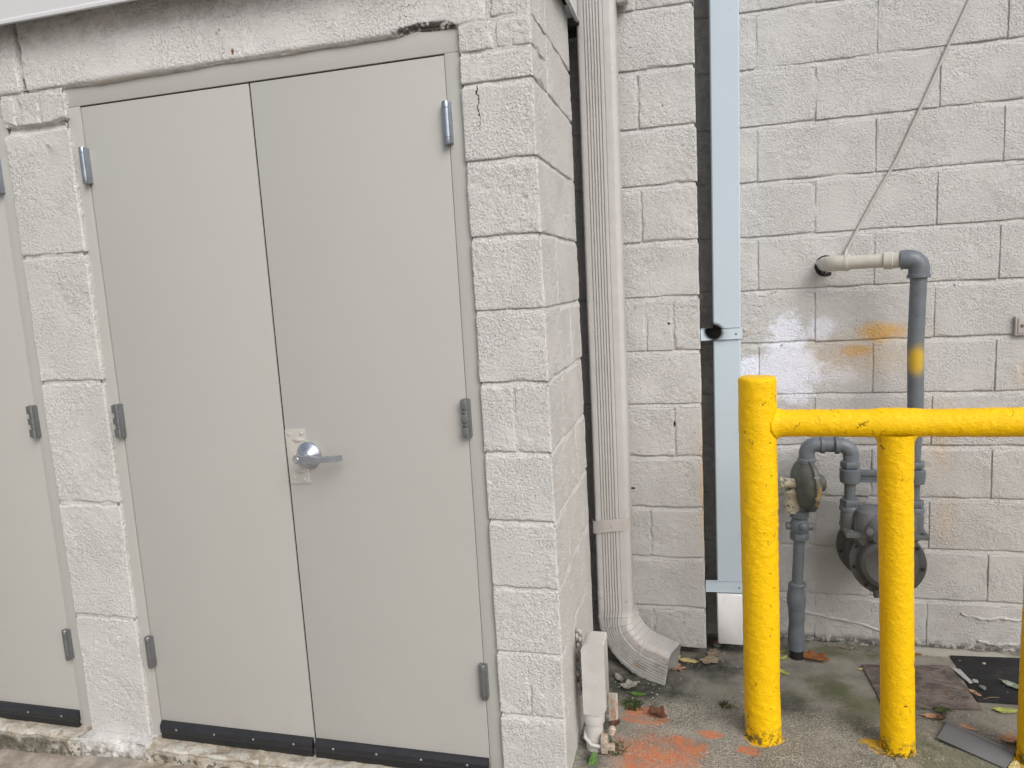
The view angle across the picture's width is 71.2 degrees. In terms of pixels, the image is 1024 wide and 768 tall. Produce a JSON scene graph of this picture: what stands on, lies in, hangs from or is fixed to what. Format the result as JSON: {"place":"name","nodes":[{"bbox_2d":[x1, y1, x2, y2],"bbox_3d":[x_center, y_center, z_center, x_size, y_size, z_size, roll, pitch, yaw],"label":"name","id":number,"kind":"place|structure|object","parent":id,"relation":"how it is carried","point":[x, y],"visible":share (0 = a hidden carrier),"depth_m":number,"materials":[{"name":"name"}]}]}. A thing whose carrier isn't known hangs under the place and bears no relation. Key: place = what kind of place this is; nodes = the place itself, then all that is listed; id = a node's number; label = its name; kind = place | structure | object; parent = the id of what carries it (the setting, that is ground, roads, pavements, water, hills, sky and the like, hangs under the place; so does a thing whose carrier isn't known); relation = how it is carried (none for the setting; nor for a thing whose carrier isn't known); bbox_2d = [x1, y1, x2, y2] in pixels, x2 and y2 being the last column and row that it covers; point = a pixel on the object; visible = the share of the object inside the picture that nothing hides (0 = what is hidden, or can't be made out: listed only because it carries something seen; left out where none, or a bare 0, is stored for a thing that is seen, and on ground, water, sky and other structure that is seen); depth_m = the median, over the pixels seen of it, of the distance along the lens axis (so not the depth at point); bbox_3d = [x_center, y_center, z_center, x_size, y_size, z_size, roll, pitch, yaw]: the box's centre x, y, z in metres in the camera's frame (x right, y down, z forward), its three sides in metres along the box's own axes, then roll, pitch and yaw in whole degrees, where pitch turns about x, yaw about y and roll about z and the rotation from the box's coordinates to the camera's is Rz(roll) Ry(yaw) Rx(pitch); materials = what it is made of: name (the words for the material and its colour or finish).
{"place":"outdoors","nodes":[
{"label":"outdoors","id":0,"kind":"place"},
{"bbox_2d":[0,633,1023,767],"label":"concrete pavement","id":1,"kind":"structure","parent":0,"point":[833,702],"depth_m":2.42,"materials":[{"name":"grey concrete"}]},
{"bbox_2d":[0,0,592,767],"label":"storage building","id":2,"kind":"structure","parent":1,"relation":"on","point":[292,450],"depth_m":2.22,"materials":[{"name":"white concrete"}]},
{"bbox_2d":[0,159,81,726],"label":"door","id":3,"kind":"structure","parent":2,"relation":"in","point":[38,681],"depth_m":2.57,"materials":[{"name":"paint"}]},
{"bbox_2d":[78,84,314,756],"bbox_3d":[-1.010,0.182,2.329,0.615,2.141,0.069,-1,8,15],"label":"door","id":4,"kind":"structure","parent":2,"relation":"in","point":[174,179],"depth_m":2.30,"materials":[{"name":"paint"}]},
{"bbox_2d":[250,55,490,767],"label":"door","id":5,"kind":"structure","parent":2,"relation":"in","point":[355,166],"depth_m":2.15,"materials":[{"name":"paint"}]},
{"bbox_2d":[575,628,617,753],"bbox_3d":[0.271,0.996,2.307,0.146,0.417,0.124,-1,8,15],"label":"conduit box","id":6,"kind":"object","parent":2,"relation":"attached to","point":[592,664],"visible":1,"depth_m":2.26,"materials":[{"name":"white plastic"}]},
{"bbox_2d":[588,751,596,765],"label":"leaf","id":7,"kind":"object","parent":1,"relation":"on","point":[593,759],"visible":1,"depth_m":2.24,"materials":[{"name":"green plant"}]},
{"bbox_2d":[599,738,630,756],"bbox_3d":[0.327,1.168,2.299,0.098,0.023,0.098,4,10,41],"label":"weed tuft","id":8,"kind":"object","parent":1,"relation":"on","point":[618,753],"visible":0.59,"depth_m":2.29,"materials":[{"name":"green plant"}]},
{"bbox_2d":[610,718,620,725],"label":"leaf","id":9,"kind":"object","parent":1,"relation":"on","point":[615,722],"visible":0.8,"depth_m":2.42,"materials":[{"name":"brown plant"}]},
{"bbox_2d":[615,673,623,681],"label":"leaf","id":10,"kind":"object","parent":1,"relation":"on","point":[619,677],"visible":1,"depth_m":2.71,"materials":[{"name":"grey plant"}]},
{"bbox_2d":[616,679,637,688],"bbox_3d":[0.426,1.112,2.638,0.068,0.015,0.071,0,9,24],"label":"leaf","id":11,"kind":"object","parent":1,"relation":"on","point":[629,683],"visible":1,"depth_m":2.65,"materials":[{"name":"beige plant"}]},
{"bbox_2d":[620,695,644,710],"bbox_3d":[0.427,1.127,2.529,0.103,0.030,0.111,-1,8,15],"label":"weed tuft","id":12,"kind":"object","parent":1,"relation":"on","point":[636,703],"visible":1,"depth_m":2.53,"materials":[{"name":"green plant"}]},
{"bbox_2d":[628,691,645,695],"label":"leaf","id":13,"kind":"object","parent":1,"relation":"on","point":[637,693],"visible":1,"depth_m":2.60,"materials":[{"name":"green plant"}]},
{"bbox_2d":[642,705,667,716],"bbox_3d":[0.495,1.128,2.473,0.065,0.024,0.074,-5,8,-13],"label":"leaf","id":14,"kind":"object","parent":1,"relation":"on","point":[659,711],"visible":1,"depth_m":2.48,"materials":[{"name":"brown plant"}]},
{"bbox_2d":[671,663,685,669],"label":"leaf","id":15,"kind":"object","parent":1,"relation":"on","point":[679,667],"visible":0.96,"depth_m":2.75,"materials":[{"name":"orange plant"}]},
{"bbox_2d":[679,658,696,662],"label":"leaf","id":16,"kind":"object","parent":1,"relation":"on","point":[687,660],"visible":0.98,"depth_m":2.80,"materials":[{"name":"yellow plant"}]},
{"bbox_2d":[695,655,719,663],"bbox_3d":[0.762,1.077,2.788,0.109,0.010,0.063,-5,8,-15],"label":"leaf","id":17,"kind":"object","parent":1,"relation":"on","point":[707,659],"visible":1,"depth_m":2.79,"materials":[{"name":"brown plant"}]},
{"bbox_2d":[707,647,719,656],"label":"leaf","id":18,"kind":"object","parent":1,"relation":"on","point":[713,652],"visible":1,"depth_m":2.85,"materials":[{"name":"brown plant"}]},
{"bbox_2d":[712,642,719,647],"bbox_3d":[0.830,1.060,2.907,0.034,0.016,0.029,8,16,3],"label":"stone","id":19,"kind":"object","parent":1,"relation":"on","point":[715,644],"visible":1,"depth_m":2.90,"materials":[{"name":"grey stone"}]},
{"bbox_2d":[718,700,732,708],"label":"weed tuft","id":20,"kind":"object","parent":1,"relation":"on","point":[723,704],"visible":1,"depth_m":2.50,"materials":[{"name":"green plant"}]},
{"bbox_2d":[565,0,1023,651],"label":"building wall","id":21,"kind":"structure","parent":1,"relation":"on","point":[831,94],"depth_m":2.65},
{"bbox_2d":[576,0,680,684],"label":"beige downspout","id":22,"kind":"object","parent":21,"relation":"attached to","point":[637,646],"visible":0.98,"depth_m":2.61,"materials":[{"name":"paint"}]},
{"bbox_2d":[701,0,749,644],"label":"pale blue downspout","id":23,"kind":"object","parent":21,"relation":"attached to","point":[726,332],"visible":0.9,"depth_m":2.68,"materials":[{"name":"metal"}]},
{"bbox_2d":[779,250,930,660],"bbox_3d":[1.253,0.310,2.622,0.496,1.560,0.274,2,10,34],"label":"gas meter set","id":24,"kind":"object","parent":21,"relation":"attached to","point":[804,485],"visible":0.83,"depth_m":2.58,"materials":[{"name":"grey paint"}]},
{"bbox_2d":[844,0,970,254],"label":"cable","id":25,"kind":"object","parent":21,"relation":"attached to","point":[912,124],"visible":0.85,"depth_m":2.54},
{"bbox_2d":[1014,316,1023,335],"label":"wall box cover","id":26,"kind":"object","parent":21,"relation":"attached to","point":[1018,325],"depth_m":2.54,"materials":[{"name":"beige paint"}]},
{"bbox_2d":[607,643,994,767],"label":"pale grit","id":27,"kind":"object","parent":1,"relation":"on","point":[809,726],"visible":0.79,"depth_m":2.40,"materials":[{"name":"gravel"}]},
{"bbox_2d":[620,644,996,766],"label":"leaf crumbs","id":28,"kind":"object","parent":1,"relation":"on","point":[788,738],"visible":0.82,"depth_m":2.46,"materials":[{"name":"brown plant"}]},
{"bbox_2d":[607,644,1012,767],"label":"dark grit","id":29,"kind":"object","parent":1,"relation":"on","point":[784,738],"visible":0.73,"depth_m":2.33,"materials":[{"name":"grey gravel"}]},
{"bbox_2d":[803,650,830,660],"bbox_3d":[1.157,1.052,2.768,0.141,0.014,0.071,1,9,27],"label":"leaf","id":30,"kind":"object","parent":1,"relation":"on","point":[810,654],"visible":0.94,"depth_m":2.77,"materials":[{"name":"orange plant"}]},
{"bbox_2d":[738,375,1023,765],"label":"yellow guard rail","id":31,"kind":"object","parent":1,"relation":"on","point":[765,423],"visible":1,"depth_m":2.15,"materials":[{"name":"metal"}]},
{"bbox_2d":[862,664,981,709],"bbox_3d":[1.445,1.075,2.543,0.330,0.007,0.280,-2,8,8],"label":"slate tile","id":32,"kind":"object","parent":1,"relation":"on","point":[939,685],"visible":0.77,"depth_m":2.52,"materials":[{"name":"stone"}]},
{"bbox_2d":[919,713,941,717],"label":"leaf","id":33,"kind":"object","parent":1,"relation":"on","point":[929,715],"visible":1,"depth_m":2.37,"materials":[{"name":"brown plant"}]},
{"bbox_2d":[936,713,946,719],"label":"leaf","id":34,"kind":"object","parent":1,"relation":"on","point":[939,716],"visible":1,"depth_m":2.36,"materials":[{"name":"brown plant"}]},
{"bbox_2d":[933,706,953,714],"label":"leaf sprig","id":35,"kind":"object","parent":1,"relation":"on","point":[942,709],"visible":1,"depth_m":2.39,"materials":[{"name":"green plant"}]},
{"bbox_2d":[957,723,976,729],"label":"leaf","id":36,"kind":"object","parent":1,"relation":"on","point":[966,726],"visible":1,"depth_m":2.31,"materials":[{"name":"brown plant"}]},
{"bbox_2d":[937,720,1015,767],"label":"vinyl strip","id":37,"kind":"object","parent":1,"relation":"on","point":[974,743],"visible":0.89,"depth_m":2.21,"materials":[{"name":"grey plastic"}]},
{"bbox_2d":[950,655,1019,703],"bbox_3d":[1.781,1.055,2.556,0.318,0.005,0.330,-1,8,15],"label":"black tile","id":38,"kind":"object","parent":1,"relation":"on","point":[990,672],"visible":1,"depth_m":2.58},
{"bbox_2d":[952,668,972,683],"bbox_3d":[1.634,1.053,2.587,0.025,0.002,0.104,-3,8,0],"label":"plastic scrap","id":39,"kind":"object","parent":38,"relation":"on","point":[962,675],"visible":1,"depth_m":2.59,"materials":[{"name":"plastic"}]},
{"bbox_2d":[968,688,981,695],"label":"leaf","id":40,"kind":"object","parent":38,"relation":"on","point":[973,691],"visible":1,"depth_m":2.49,"materials":[{"name":"plant"}]},
{"bbox_2d":[998,678,1018,688],"bbox_3d":[1.756,1.054,2.510,0.034,0.011,0.097,-10,10,-40],"label":"leaf","id":41,"kind":"object","parent":38,"relation":"on","point":[1015,685],"visible":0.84,"depth_m":2.51,"materials":[{"name":"green plant"}]},
{"bbox_2d":[991,707,1017,712],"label":"leaf","id":42,"kind":"object","parent":1,"relation":"on","point":[1005,710],"visible":1,"depth_m":2.38,"materials":[{"name":"yellow plant"}]},
{"bbox_2d":[996,732,1016,741],"bbox_3d":[1.544,1.105,2.225,0.086,0.016,0.048,-4,8,-5],"label":"leaf","id":43,"kind":"object","parent":1,"relation":"on","point":[1008,737],"visible":0.92,"depth_m":2.23,"materials":[{"name":"brown plant"}]},
{"bbox_2d":[1008,760,1019,767],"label":"leaf","id":44,"kind":"object","parent":1,"relation":"on","point":[1014,764],"visible":1,"depth_m":2.12,"materials":[{"name":"yellow plant"}]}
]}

